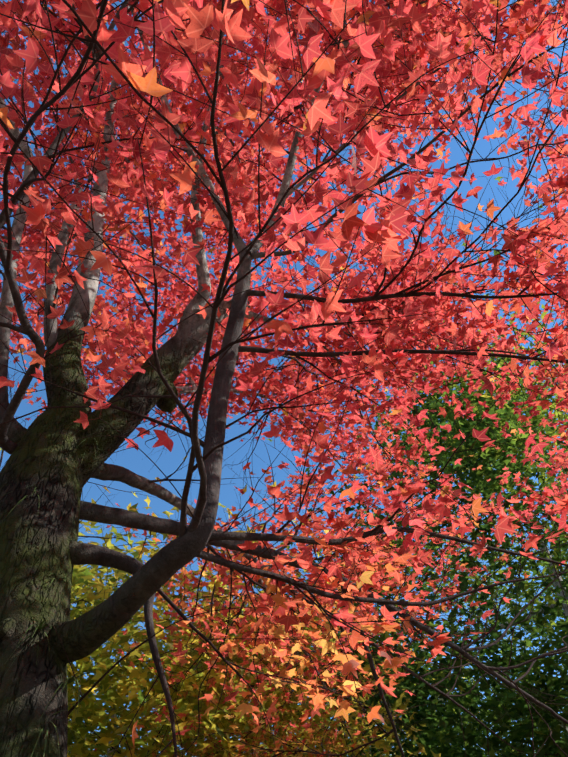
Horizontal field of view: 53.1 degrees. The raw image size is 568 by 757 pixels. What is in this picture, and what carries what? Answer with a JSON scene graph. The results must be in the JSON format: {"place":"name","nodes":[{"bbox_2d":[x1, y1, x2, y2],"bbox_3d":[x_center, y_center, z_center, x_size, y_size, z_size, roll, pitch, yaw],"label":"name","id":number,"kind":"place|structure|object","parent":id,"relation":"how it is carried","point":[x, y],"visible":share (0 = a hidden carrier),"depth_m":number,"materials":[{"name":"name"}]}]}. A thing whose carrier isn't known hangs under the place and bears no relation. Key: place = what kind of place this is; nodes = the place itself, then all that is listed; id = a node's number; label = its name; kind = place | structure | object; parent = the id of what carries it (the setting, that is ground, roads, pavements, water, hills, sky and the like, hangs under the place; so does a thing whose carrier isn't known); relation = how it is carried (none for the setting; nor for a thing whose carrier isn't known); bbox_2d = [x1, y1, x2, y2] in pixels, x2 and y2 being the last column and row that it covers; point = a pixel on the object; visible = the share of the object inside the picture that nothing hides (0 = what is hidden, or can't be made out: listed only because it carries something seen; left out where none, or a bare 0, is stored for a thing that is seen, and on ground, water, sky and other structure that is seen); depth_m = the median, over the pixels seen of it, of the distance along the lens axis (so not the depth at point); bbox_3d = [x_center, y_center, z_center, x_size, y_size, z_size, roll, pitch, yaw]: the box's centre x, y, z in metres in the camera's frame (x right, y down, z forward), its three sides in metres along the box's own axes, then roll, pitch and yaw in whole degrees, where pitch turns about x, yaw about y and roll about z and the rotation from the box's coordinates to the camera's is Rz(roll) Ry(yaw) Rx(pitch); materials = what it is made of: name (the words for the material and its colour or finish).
{"place":"outdoors","nodes":[
{"label":"outdoors","id":0,"kind":"place"},
{"bbox_2d":[0,0,567,756],"label":"sky","id":1,"kind":"structure","parent":0,"point":[132,459],"materials":[{"name":"blue"}]},
{"label":"ground","id":2,"kind":"structure","parent":0,"visible":0},
{"bbox_2d":[0,0,567,756],"bbox_3d":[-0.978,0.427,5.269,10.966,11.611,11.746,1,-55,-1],"label":"maple","id":3,"kind":"object","parent":2,"relation":"on","point":[334,70],"depth_m":3.37,"materials":[{"name":"red plant"}]},
{"bbox_2d":[2,430,113,756],"bbox_3d":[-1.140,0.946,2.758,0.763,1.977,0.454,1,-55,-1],"label":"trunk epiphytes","id":4,"kind":"object","parent":3,"relation":"attached to","point":[69,680],"visible":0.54,"depth_m":2.40,"materials":[{"name":"green plant"}]},
{"bbox_2d":[0,0,567,756],"bbox_3d":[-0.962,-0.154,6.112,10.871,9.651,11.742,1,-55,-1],"label":"leaves","id":5,"kind":"object","parent":3,"relation":"on","point":[298,312],"visible":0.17,"depth_m":3.55,"materials":[{"name":"red plant"}]},
{"bbox_2d":[68,361,567,756],"bbox_3d":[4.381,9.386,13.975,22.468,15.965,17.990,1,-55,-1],"label":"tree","id":6,"kind":"object","parent":2,"relation":"on","point":[564,606],"visible":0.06,"depth_m":11.47,"materials":[{"name":"brown plant"}]},
{"bbox_2d":[69,663,427,756],"bbox_3d":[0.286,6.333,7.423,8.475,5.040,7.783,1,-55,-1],"label":"leaves","id":7,"kind":"object","parent":6,"relation":"on","point":[284,723],"visible":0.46,"depth_m":7.03,"materials":[{"name":"orange plant"}]},
{"bbox_2d":[0,176,567,756],"bbox_3d":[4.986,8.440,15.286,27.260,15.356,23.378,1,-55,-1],"label":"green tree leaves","id":8,"kind":"object","parent":6,"relation":"on","point":[442,732],"visible":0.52,"depth_m":9.69,"materials":[{"name":"green plant"}]}
]}

